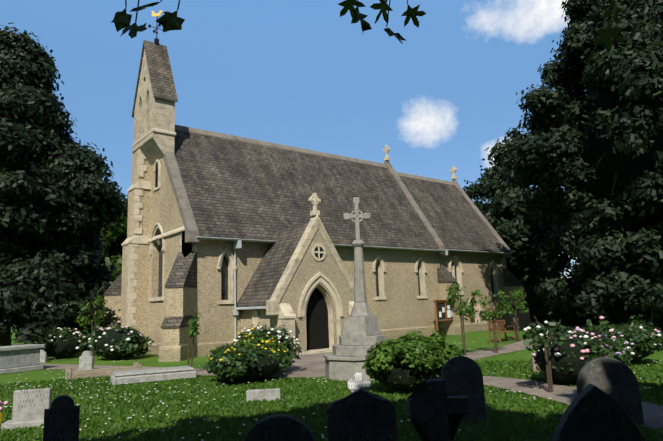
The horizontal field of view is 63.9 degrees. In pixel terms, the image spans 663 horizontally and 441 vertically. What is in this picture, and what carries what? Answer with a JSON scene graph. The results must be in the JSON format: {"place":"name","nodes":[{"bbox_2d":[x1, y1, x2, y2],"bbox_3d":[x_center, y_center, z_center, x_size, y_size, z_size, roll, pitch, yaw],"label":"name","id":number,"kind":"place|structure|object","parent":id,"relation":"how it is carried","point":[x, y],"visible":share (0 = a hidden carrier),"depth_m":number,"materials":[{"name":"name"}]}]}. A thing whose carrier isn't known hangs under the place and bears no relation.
{"place":"outdoors","nodes":[
{"label":"outdoors","id":0,"kind":"place"},
{"bbox_2d":[0,0,588,305],"label":"sky","id":1,"kind":"structure","parent":0,"point":[295,73],"materials":[{"name":"blue"}]},
{"bbox_2d":[0,325,662,440],"bbox_3d":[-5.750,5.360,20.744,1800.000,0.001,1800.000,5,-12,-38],"label":"ground grass","id":2,"kind":"structure","parent":0,"point":[476,340],"depth_m":16.74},
{"bbox_2d":[0,344,44,374],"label":"chest tomb","id":3,"kind":"object","parent":2,"relation":"on","point":[19,358],"visible":1,"depth_m":17.60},
{"bbox_2d":[1,388,51,429],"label":"grey headstone","id":4,"kind":"object","parent":2,"relation":"on","point":[30,406],"visible":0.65,"depth_m":8.77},
{"bbox_2d":[0,146,57,300],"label":"yew","id":5,"kind":"object","parent":2,"relation":"on","point":[26,167],"visible":0.1,"depth_m":26.52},
{"bbox_2d":[40,350,46,362],"bbox_3d":[-11.566,5.394,21.076,0.600,0.546,0.100,-4,-9,12],"label":"headstone","id":6,"kind":"object","parent":2,"relation":"on","point":[43,356],"visible":0.4,"depth_m":21.00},
{"bbox_2d":[43,395,79,440],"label":"dark headstone","id":7,"kind":"object","parent":2,"relation":"on","point":[61,417],"visible":1,"depth_m":6.02,"materials":[{"name":"stone"}]},
{"bbox_2d":[18,228,107,338],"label":"lime tree","id":8,"kind":"object","parent":2,"relation":"on","point":[101,257],"depth_m":44.20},
{"bbox_2d":[46,329,80,357],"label":"rose bush","id":9,"kind":"object","parent":2,"relation":"on","point":[60,347],"visible":0.58,"depth_m":22.20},
{"bbox_2d":[0,22,127,346],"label":"yew","id":10,"kind":"object","parent":2,"relation":"on","point":[83,202],"depth_m":26.11,"materials":[{"name":"plant"}]},
{"bbox_2d":[42,327,89,358],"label":"rose leaves","id":11,"kind":"object","parent":2,"relation":"on","point":[80,345],"visible":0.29,"depth_m":22.44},
{"bbox_2d":[73,295,106,355],"bbox_3d":[-10.363,4.569,23.177,1.665,2.661,1.039,27,-30,-71],"label":"sapling","id":12,"kind":"object","parent":2,"relation":"on","point":[98,301],"depth_m":23.22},
{"bbox_2d":[65,362,141,379],"bbox_3d":[-6.741,4.450,15.746,2.040,0.270,0.940,2,-10,-26],"label":"grave kerb","id":13,"kind":"object","parent":2,"relation":"on","point":[74,374],"visible":0.79,"depth_m":15.41,"materials":[{"name":"stone"}]},
{"bbox_2d":[97,295,120,336],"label":"buttress","id":14,"kind":"structure","parent":2,"relation":"on","point":[113,302],"depth_m":26.56,"materials":[{"name":"stone"}]},
{"bbox_2d":[103,272,121,325],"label":"buttress slope","id":15,"kind":"structure","parent":14,"relation":"on","point":[114,289],"depth_m":26.65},
{"bbox_2d":[100,195,127,284],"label":"tree","id":16,"kind":"object","parent":2,"relation":"on","point":[115,231],"visible":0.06,"depth_m":54.07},
{"bbox_2d":[77,320,153,358],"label":"rose leaves","id":17,"kind":"object","parent":2,"relation":"on","point":[129,348],"visible":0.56,"depth_m":20.71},
{"bbox_2d":[88,326,155,350],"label":"white flowers","id":18,"kind":"object","parent":17,"relation":"attached to","point":[106,345],"visible":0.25,"depth_m":20.58,"materials":[{"name":"white plant"}]},
{"bbox_2d":[108,235,126,260],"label":"shade tree","id":19,"kind":"object","parent":2,"relation":"on","point":[115,247],"visible":0.04,"depth_m":57.04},
{"bbox_2d":[95,327,143,359],"bbox_3d":[-8.437,4.883,21.156,1.780,1.260,1.728,5,-12,-38],"label":"rose bush","id":20,"kind":"object","parent":2,"relation":"on","point":[100,343],"visible":0.62,"depth_m":20.55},
{"bbox_2d":[121,151,150,352],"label":"pier","id":21,"kind":"structure","parent":2,"relation":"on","point":[141,289],"depth_m":24.49,"materials":[{"name":"stone"}]},
{"bbox_2d":[122,148,150,326],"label":"quoins","id":22,"kind":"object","parent":21,"relation":"attached to","point":[136,187],"depth_m":24.48,"materials":[{"name":"stone"}]},
{"bbox_2d":[110,366,196,384],"bbox_3d":[-4.732,4.120,14.175,2.100,0.280,0.840,2,-10,-26],"label":"ledger tomb","id":23,"kind":"object","parent":2,"relation":"on","point":[148,375],"visible":0.88,"depth_m":13.86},
{"bbox_2d":[159,287,197,361],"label":"buttress","id":24,"kind":"structure","parent":2,"relation":"on","point":[180,301],"depth_m":20.07,"materials":[{"name":"stone"}]},
{"bbox_2d":[161,252,196,327],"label":"buttress slopes","id":25,"kind":"structure","parent":24,"relation":"on","point":[183,272],"depth_m":20.66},
{"bbox_2d":[213,347,281,380],"bbox_3d":[-2.107,3.615,13.384,1.780,0.840,1.512,5,-12,-38],"label":"bush","id":26,"kind":"object","parent":2,"relation":"on","point":[271,368],"visible":0.38,"depth_m":12.90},
{"bbox_2d":[204,343,292,381],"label":"porch shrub leaves","id":27,"kind":"object","parent":2,"relation":"on","point":[223,368],"visible":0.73,"depth_m":12.67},
{"bbox_2d":[237,328,287,351],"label":"yellow flowers","id":28,"kind":"object","parent":27,"relation":"attached to","point":[249,334],"visible":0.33,"depth_m":13.79,"materials":[{"name":"yellow plant"}]},
{"bbox_2d":[227,326,287,362],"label":"yellow shrub leaves","id":29,"kind":"object","parent":2,"relation":"on","point":[275,345],"visible":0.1,"depth_m":13.85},
{"bbox_2d":[246,388,279,401],"bbox_3d":[-1.336,3.458,10.457,0.660,0.263,0.140,-1,-9,-6],"label":"headstone","id":30,"kind":"object","parent":2,"relation":"on","point":[266,394],"visible":0.58,"depth_m":10.40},
{"bbox_2d":[243,414,316,440],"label":"round headstone","id":31,"kind":"object","parent":2,"relation":"on","point":[280,427],"visible":1,"depth_m":4.81,"materials":[{"name":"stone"}]},
{"bbox_2d":[278,318,297,354],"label":"buttress","id":32,"kind":"structure","parent":2,"relation":"on","point":[289,323],"depth_m":19.88,"materials":[{"name":"stone"}]},
{"bbox_2d":[277,303,295,318],"bbox_3d":[-1.712,3.406,20.148,0.500,0.584,0.560,5,-12,-38],"label":"kneeler stone","id":33,"kind":"object","parent":32,"relation":"on","point":[286,310],"visible":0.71,"depth_m":20.04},
{"bbox_2d":[148,158,440,342],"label":"nave walls","id":34,"kind":"structure","parent":2,"relation":"on","point":[401,306],"depth_m":23.96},
{"bbox_2d":[132,132,174,165],"bbox_3d":[-8.416,-3.203,25.029,1.020,1.050,2.760,5,-12,-38],"label":"corbelled bellcote base","id":35,"kind":"object","parent":34,"relation":"attached to","point":[153,146],"visible":0.65,"depth_m":24.20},
{"bbox_2d":[134,49,174,142],"bbox_3d":[-8.499,-6.126,25.518,0.970,4.880,2.760,5,-12,-38],"label":"bellcote","id":36,"kind":"object","parent":34,"relation":"attached to","point":[151,112],"visible":0.65,"depth_m":24.78,"materials":[{"name":"stone"}]},
{"bbox_2d":[132,128,175,146],"bbox_3d":[-8.417,-3.788,25.140,1.110,0.180,2.900,5,-12,-38],"label":"string course","id":37,"kind":"object","parent":36,"relation":"attached to","point":[154,130],"visible":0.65,"depth_m":24.12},
{"bbox_2d":[132,40,177,116],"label":"bellcote roof","id":38,"kind":"structure","parent":36,"relation":"on","point":[160,73],"depth_m":25.07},
{"bbox_2d":[148,16,163,44],"bbox_3d":[-8.562,-9.338,26.078,0.651,1.500,0.651,51,-54,-79],"label":"weather vane","id":39,"kind":"object","parent":36,"relation":"on","point":[156,40],"visible":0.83,"depth_m":25.96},
{"bbox_2d":[149,225,163,300],"bbox_3d":[-7.661,1.865,23.827,0.400,3.435,1.650,5,-12,-38],"label":"window surround","id":40,"kind":"object","parent":34,"relation":"attached to","point":[155,243],"visible":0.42,"depth_m":24.01,"materials":[{"name":"stone"}]},
{"bbox_2d":[148,223,164,254],"bbox_3d":[-7.839,0.772,23.894,0.125,1.345,1.770,5,-12,-38],"label":"hood window","id":41,"kind":"structure","parent":40,"relation":"attached to","point":[163,241],"depth_m":23.78,"materials":[{"name":"stone"}]},
{"bbox_2d":[153,159,160,190],"bbox_3d":[-8.036,-2.129,24.546,0.100,1.450,0.750,5,-12,-38],"label":"window surround","id":42,"kind":"object","parent":34,"relation":"attached to","point":[159,171],"visible":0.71,"depth_m":24.31,"materials":[{"name":"stone"}]},
{"bbox_2d":[158,238,162,296],"bbox_3d":[-7.516,1.870,23.942,0.030,3.130,1.350,5,-12,-38],"label":"window glass","id":43,"kind":"object","parent":34,"relation":"attached to","point":[160,271],"visible":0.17,"depth_m":24.22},
{"bbox_2d":[148,226,184,241],"bbox_3d":[-8.237,0.850,24.402,0.090,0.200,7.400,5,-12,-38],"label":"string course","id":44,"kind":"object","parent":34,"relation":"attached to","point":[171,232],"visible":0.5,"depth_m":22.79,"materials":[{"name":"stone"}]},
{"bbox_2d":[163,151,199,243],"bbox_3d":[-8.146,-1.690,24.956,0.490,6.434,8.280,5,-12,-38],"label":"coping","id":45,"kind":"object","parent":34,"relation":"attached to","point":[192,232],"visible":0.46,"depth_m":22.34,"materials":[{"name":"stone"}]},
{"bbox_2d":[218,250,234,303],"bbox_3d":[-4.506,2.374,22.464,0.760,2.275,0.400,5,-12,-38],"label":"window surround","id":46,"kind":"object","parent":34,"relation":"attached to","point":[226,253],"visible":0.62,"depth_m":22.51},
{"bbox_2d":[221,256,227,299],"bbox_3d":[-4.620,2.394,22.609,0.460,1.970,0.030,5,-12,-38],"label":"lancet window","id":47,"kind":"structure","parent":46,"relation":"in","point":[224,280],"depth_m":22.62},
{"bbox_2d":[217,248,236,268],"bbox_3d":[-4.423,1.613,22.445,0.880,0.885,0.125,5,-12,-38],"label":"hood mould","id":48,"kind":"object","parent":34,"relation":"attached to","point":[234,266],"visible":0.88,"depth_m":22.50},
{"bbox_2d":[174,130,439,250],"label":"nave roof","id":49,"kind":"structure","parent":34,"relation":"on","point":[238,189],"depth_m":26.86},
{"bbox_2d":[175,125,453,184],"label":"ridge tiles","id":50,"kind":"object","parent":34,"relation":"attached to","point":[242,139],"visible":0.47,"depth_m":30.08,"materials":[{"name":"stone"}]},
{"bbox_2d":[180,231,506,342],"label":"quoins","id":51,"kind":"object","parent":34,"relation":"attached to","point":[188,249],"visible":0.21,"depth_m":21.57,"materials":[{"name":"stone"}]},
{"bbox_2d":[374,257,385,299],"bbox_3d":[2.391,2.995,27.812,0.760,2.275,0.400,5,-12,-38],"label":"window surround","id":52,"kind":"object","parent":34,"relation":"attached to","point":[382,296],"visible":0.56,"depth_m":27.88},
{"bbox_2d":[375,263,378,296],"bbox_3d":[2.277,3.015,27.956,0.460,1.970,0.030,5,-12,-38],"label":"window pane","id":53,"kind":"structure","parent":52,"relation":"in","point":[377,284],"depth_m":28.00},
{"bbox_2d":[384,161,445,253],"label":"gable coping","id":54,"kind":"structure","parent":34,"relation":"attached to","point":[415,206],"depth_m":32.25,"materials":[{"name":"stone"}]},
{"bbox_2d":[383,145,389,160],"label":"cross nave","id":55,"kind":"structure","parent":54,"relation":"on","point":[386,149],"depth_m":34.69,"materials":[{"name":"stone"}]},
{"bbox_2d":[417,259,426,298],"bbox_3d":[4.890,3.220,29.749,0.760,2.275,0.400,5,-12,-38],"label":"window surround","id":56,"kind":"object","parent":34,"relation":"attached to","point":[420,264],"visible":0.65,"depth_m":29.82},
{"bbox_2d":[241,229,353,351],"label":"porch walls","id":57,"kind":"structure","parent":2,"relation":"on","point":[309,268],"depth_m":21.49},
{"bbox_2d":[236,306,265,309],"bbox_3d":[-1.475,3.665,22.667,4.470,0.100,2.730,5,-12,-38],"label":"porch gutter","id":58,"kind":"object","parent":57,"relation":"attached to","point":[245,308],"visible":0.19,"depth_m":21.31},
{"bbox_2d":[252,310,259,326],"bbox_3d":[-3.057,3.963,21.466,0.070,0.720,0.520,5,-12,-38],"label":"porch plaque","id":59,"kind":"object","parent":57,"relation":"attached to","point":[255,318],"visible":0.88,"depth_m":21.44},
{"bbox_2d":[236,222,308,306],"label":"porch roof","id":60,"kind":"structure","parent":57,"relation":"on","point":[266,276],"depth_m":22.28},
{"bbox_2d":[266,215,353,314],"bbox_3d":[-0.607,1.760,21.768,4.610,4.013,0.450,5,-12,-38],"label":"gable coping","id":61,"kind":"object","parent":57,"relation":"attached to","point":[315,223],"visible":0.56,"depth_m":21.28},
{"bbox_2d":[308,193,320,215],"bbox_3d":[-0.696,-0.665,22.165,0.570,0.950,0.304,5,-12,-38],"label":"stone cross","id":62,"kind":"object","parent":57,"relation":"on","point":[314,200],"visible":0.98,"depth_m":22.09,"materials":[{"name":"stone"}]},
{"bbox_2d":[306,287,328,349],"bbox_3d":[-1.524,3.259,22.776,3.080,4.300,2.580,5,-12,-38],"label":"doorway","id":63,"kind":"structure","parent":57,"relation":"in","point":[317,329],"depth_m":21.70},
{"bbox_2d":[311,244,325,260],"bbox_3d":[-0.539,1.302,21.735,0.720,0.720,0.120,5,-12,-38],"label":"porch roundel","id":64,"kind":"object","parent":57,"relation":"attached to","point":[318,252],"visible":0.79,"depth_m":21.68,"materials":[{"name":"stone"}]},
{"bbox_2d":[298,272,342,347],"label":"porch arch","id":65,"kind":"structure","parent":57,"relation":"attached to","point":[320,277],"depth_m":21.75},
{"bbox_2d":[147,320,507,356],"bbox_3d":[0.693,6.428,30.381,22.210,0.520,7.460,5,-12,-38],"label":"plinth course","id":66,"kind":"object","parent":2,"relation":"on","point":[203,349],"visible":0.17,"depth_m":27.80,"materials":[{"name":"stone"}]},
{"bbox_2d":[4,345,656,440],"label":"daisies","id":67,"kind":"object","parent":2,"relation":"on","point":[214,399],"visible":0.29,"depth_m":10.01,"materials":[{"name":"white plant"}]},
{"bbox_2d":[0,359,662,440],"bbox_3d":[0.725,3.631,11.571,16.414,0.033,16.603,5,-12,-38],"label":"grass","id":68,"kind":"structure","parent":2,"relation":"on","point":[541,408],"depth_m":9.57,"materials":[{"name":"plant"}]},
{"bbox_2d":[39,325,662,428],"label":"paths","id":69,"kind":"structure","parent":2,"relation":"on","point":[310,365],"depth_m":13.89,"materials":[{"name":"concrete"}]},
{"bbox_2d":[79,351,93,369],"bbox_3d":[-7.913,4.560,17.182,0.460,0.694,0.100,-4,-11,11],"label":"gravestone","id":70,"kind":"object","parent":69,"relation":"on","point":[86,360],"depth_m":17.14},
{"bbox_2d":[184,313,200,366],"bbox_3d":[-4.062,3.584,15.585,0.535,1.742,0.839,5,-12,-38],"label":"sapling","id":71,"kind":"object","parent":69,"relation":"on","point":[193,331],"depth_m":15.54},
{"bbox_2d":[234,324,301,365],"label":"white rose leaves","id":72,"kind":"object","parent":69,"relation":"on","point":[293,351],"visible":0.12,"depth_m":14.74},
{"bbox_2d":[233,326,299,343],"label":"white flowers","id":73,"kind":"object","parent":72,"relation":"attached to","point":[258,328],"visible":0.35,"depth_m":14.75,"materials":[{"name":"white plant"}]},
{"bbox_2d":[255,330,289,367],"bbox_3d":[-1.782,3.674,14.921,1.301,1.193,1.152,5,-12,-38],"label":"rose bush","id":74,"kind":"object","parent":69,"relation":"on","point":[282,340],"visible":0.08,"depth_m":14.75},
{"bbox_2d":[298,348,332,354],"bbox_3d":[-0.436,5.192,21.149,3.250,0.090,0.850,5,-12,-38],"label":"porch step","id":75,"kind":"object","parent":69,"relation":"on","point":[319,351],"visible":0.29,"depth_m":20.66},
{"bbox_2d":[323,240,385,380],"bbox_3d":[0.760,2.241,13.789,2.076,3.480,2.076,5,-12,-38],"label":"war memorial","id":76,"kind":"object","parent":69,"relation":"on","point":[346,358],"visible":0.77,"depth_m":13.33,"materials":[{"name":"stone"}]},
{"bbox_2d":[343,197,369,239],"bbox_3d":[0.680,-0.035,14.157,0.710,1.175,0.116,-2,-9,0],"label":"war memorial cross","id":77,"kind":"object","parent":76,"relation":"attached to","point":[356,216],"visible":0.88,"depth_m":14.12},
{"bbox_2d":[443,280,482,353],"bbox_3d":[4.464,3.236,17.888,1.173,2.569,1.389,5,-12,-38],"label":"young tree","id":78,"kind":"object","parent":69,"relation":"on","point":[468,309],"depth_m":17.91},
{"bbox_2d":[476,289,516,352],"bbox_3d":[5.718,3.476,18.452,0.991,2.189,1.458,20,-24,-67],"label":"young tree","id":79,"kind":"object","parent":69,"relation":"on","point":[486,315],"depth_m":18.46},
{"bbox_2d":[463,163,567,289],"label":"tree","id":80,"kind":"object","parent":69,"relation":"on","point":[519,230],"depth_m":41.33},
{"bbox_2d":[522,312,570,391],"bbox_3d":[4.100,2.561,10.375,1.107,1.530,0.934,5,-12,-38],"label":"standard rose","id":81,"kind":"object","parent":69,"relation":"on","point":[537,341],"depth_m":10.34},
{"bbox_2d":[544,344,550,392],"bbox_3d":[4.163,2.820,10.248,0.040,0.972,0.040,5,-12,-38],"label":"trunk","id":82,"kind":"object","parent":69,"relation":"on","point":[547,371],"visible":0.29,"depth_m":10.23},
{"bbox_2d":[482,0,662,318],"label":"tree","id":83,"kind":"object","parent":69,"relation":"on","point":[544,160],"depth_m":23.74,"materials":[{"name":"plant"}]},
{"bbox_2d":[197,236,508,344],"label":"gutters and downpipes","id":84,"kind":"object","parent":2,"relation":"on","point":[237,243],"visible":0.69,"depth_m":23.03,"materials":[{"name":"metal"}]},
{"bbox_2d":[348,372,370,392],"bbox_3d":[0.507,3.091,9.695,0.420,0.614,0.216,-2,-11,1],"label":"gravestone","id":85,"kind":"object","parent":2,"relation":"on","point":[355,382],"visible":0.44,"depth_m":9.68,"materials":[{"name":"stone"}]},
{"bbox_2d":[327,388,397,440],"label":"gravestone","id":86,"kind":"object","parent":2,"relation":"on","point":[360,414],"visible":1,"depth_m":5.72,"materials":[{"name":"stone"}]},
{"bbox_2d":[374,350,441,390],"bbox_3d":[1.644,3.010,10.989,1.643,1.008,1.512,5,-12,-38],"label":"choisya shrub","id":87,"kind":"object","parent":2,"relation":"on","point":[404,380],"visible":0.35,"depth_m":10.32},
{"bbox_2d":[362,326,466,390],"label":"choisya leaves","id":88,"kind":"object","parent":2,"relation":"on","point":[419,346],"visible":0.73,"depth_m":10.37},
{"bbox_2d":[406,378,468,440],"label":"grave cross","id":89,"kind":"object","parent":2,"relation":"on","point":[435,412],"visible":1,"depth_m":6.30,"materials":[{"name":"stone"}]},
{"bbox_2d":[433,299,455,335],"bbox_3d":[6.278,5.303,29.125,1.910,1.950,0.200,6,-12,-41],"label":"notice board","id":90,"kind":"object","parent":2,"relation":"on","point":[435,304],"visible":0.69,"depth_m":28.71,"materials":[{"name":"brown wood"}]},
{"bbox_2d":[437,302,453,319],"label":"notice board papers","id":91,"kind":"object","parent":90,"relation":"attached to","point":[439,306],"visible":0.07,"depth_m":29.00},
{"bbox_2d":[438,282,463,334],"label":"buttress","id":92,"kind":"structure","parent":2,"relation":"on","point":[450,327],"depth_m":29.72,"materials":[{"name":"stone"}]},
{"bbox_2d":[437,266,460,311],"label":"buttress slope","id":93,"kind":"structure","parent":92,"relation":"on","point":[444,274],"depth_m":30.34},
{"bbox_2d":[441,356,486,422],"bbox_3d":[1.986,2.570,8.042,0.620,1.014,0.100,-2,-12,2],"label":"gravestone","id":94,"kind":"object","parent":2,"relation":"on","point":[461,375],"visible":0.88,"depth_m":8.01,"materials":[{"name":"stone"}]},
{"bbox_2d":[439,251,505,322],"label":"chancel walls","id":95,"kind":"structure","parent":2,"relation":"on","point":[475,273],"depth_m":33.06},
{"bbox_2d":[399,176,506,253],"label":"chancel roof","id":96,"kind":"structure","parent":95,"relation":"on","point":[455,220],"depth_m":34.42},
{"bbox_2d":[451,256,463,294],"bbox_3d":[7.340,3.268,31.836,1.150,2.375,0.400,5,-12,-38],"label":"window surround","id":97,"kind":"object","parent":95,"relation":"attached to","point":[459,270],"visible":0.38,"depth_m":31.99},
{"bbox_2d":[451,259,459,291],"bbox_3d":[7.309,3.268,31.876,0.850,2.070,0.120,5,-12,-38],"label":"window","id":98,"kind":"structure","parent":97,"relation":"in","point":[454,265],"depth_m":32.02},
{"bbox_2d":[470,296,479,322],"bbox_3d":[8.565,5.600,32.358,1.020,2.195,0.300,5,-12,-38],"label":"priest door surround","id":99,"kind":"object","parent":95,"relation":"attached to","point":[478,312],"visible":0.38,"depth_m":32.56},
{"bbox_2d":[452,180,511,256],"bbox_3d":[9.028,0.013,38.242,0.490,5.952,8.040,5,-12,-38],"label":"gable coping","id":100,"kind":"object","parent":95,"relation":"attached to","point":[482,217],"visible":0.33,"depth_m":36.34,"materials":[{"name":"stone"}]},
{"bbox_2d":[491,262,498,296],"bbox_3d":[10.303,3.742,34.094,0.920,2.255,0.400,5,-12,-38],"label":"window","id":101,"kind":"structure","parent":95,"relation":"attached to","point":[495,277],"depth_m":34.23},
{"bbox_2d":[487,320,516,342],"bbox_3d":[7.502,4.846,23.345,0.550,0.920,1.550,-11,-13,43],"label":"bench","id":102,"kind":"object","parent":2,"relation":"on","point":[498,328],"visible":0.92,"depth_m":23.49,"materials":[{"name":"brown wood"}]},
{"bbox_2d":[499,287,527,340],"bbox_3d":[8.148,4.125,23.490,1.238,2.347,1.406,5,-12,-38],"label":"young tree","id":103,"kind":"object","parent":2,"relation":"on","point":[519,292],"depth_m":23.36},
{"bbox_2d":[504,286,531,327],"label":"buttress","id":104,"kind":"structure","parent":2,"relation":"on","point":[524,320],"depth_m":34.14,"materials":[{"name":"stone"}]},
{"bbox_2d":[502,266,529,309],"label":"buttress","id":105,"kind":"structure","parent":104,"relation":"on","point":[510,279],"depth_m":34.50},
{"bbox_2d":[531,351,542,371],"bbox_3d":[5.256,3.475,13.168,0.600,0.635,0.100,-1,-9,-3],"label":"headstone","id":106,"kind":"object","parent":2,"relation":"on","point":[535,368],"visible":0.15,"depth_m":13.09,"materials":[{"name":"stone"}]},
{"bbox_2d":[534,333,610,383],"bbox_3d":[5.127,2.909,11.253,1.506,1.050,1.584,5,-12,-38],"label":"rose bush","id":107,"kind":"object","parent":2,"relation":"on","point":[563,360],"visible":0.42,"depth_m":10.76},
{"bbox_2d":[533,316,632,382],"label":"rose leaves","id":108,"kind":"object","parent":2,"relation":"on","point":[603,351],"visible":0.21,"depth_m":10.77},
{"bbox_2d":[532,316,615,359],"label":"pink flowers","id":109,"kind":"object","parent":108,"relation":"attached to","point":[585,350],"visible":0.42,"depth_m":10.85,"materials":[{"name":"pink plant"}]},
{"bbox_2d":[524,278,661,325],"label":"hedge leaves","id":110,"kind":"object","parent":2,"relation":"on","point":[534,302],"visible":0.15,"depth_m":37.00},
{"bbox_2d":[552,384,644,440],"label":"headstone","id":111,"kind":"object","parent":2,"relation":"on","point":[593,413],"visible":1,"depth_m":4.86,"materials":[{"name":"stone"}]},
{"bbox_2d":[563,324,636,365],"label":"rose leaves","id":112,"kind":"object","parent":2,"relation":"on","point":[616,331],"visible":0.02,"depth_m":12.50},
{"bbox_2d":[578,330,629,362],"bbox_3d":[6.301,3.116,12.660,1.643,1.008,1.440,5,-12,-38],"label":"rose bush","id":113,"kind":"object","parent":2,"relation":"on","point":[597,333],"visible":0.15,"depth_m":12.40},
{"bbox_2d":[577,357,643,424],"bbox_3d":[3.901,2.430,7.492,0.850,0.980,0.100,-2,-11,-1],"label":"headstone","id":114,"kind":"object","parent":2,"relation":"on","point":[615,380],"visible":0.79,"depth_m":7.47,"materials":[{"name":"stone"}]},
{"bbox_2d":[593,315,662,360],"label":"rose leaves","id":115,"kind":"object","parent":2,"relation":"on","point":[644,335],"visible":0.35,"depth_m":13.61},
{"bbox_2d":[619,329,649,362],"bbox_3d":[7.791,3.372,14.308,1.780,0.924,1.440,5,-12,-38],"label":"rose bush","id":116,"kind":"object","parent":2,"relation":"on","point":[635,357],"visible":0.06,"depth_m":13.67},
{"bbox_2d":[617,311,662,334],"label":"shrub leaves","id":117,"kind":"object","parent":2,"relation":"on","point":[634,321],"visible":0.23,"depth_m":22.39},
{"bbox_2d":[636,315,662,335],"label":"shrub","id":118,"kind":"object","parent":2,"relation":"on","point":[660,323],"visible":0.27,"depth_m":22.02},
{"bbox_2d":[482,203,537,252],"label":"tree","id":119,"kind":"object","parent":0,"point":[529,243],"visible":0.04,"depth_m":43.06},
{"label":"maple canopy","id":120,"kind":"object","parent":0,"visible":0},
{"bbox_2d":[111,0,623,53],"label":"maple leaves","id":121,"kind":"object","parent":120,"relation":"attached to","point":[168,21],"visible":1,"depth_m":3.03,"materials":[{"name":"green plant"}]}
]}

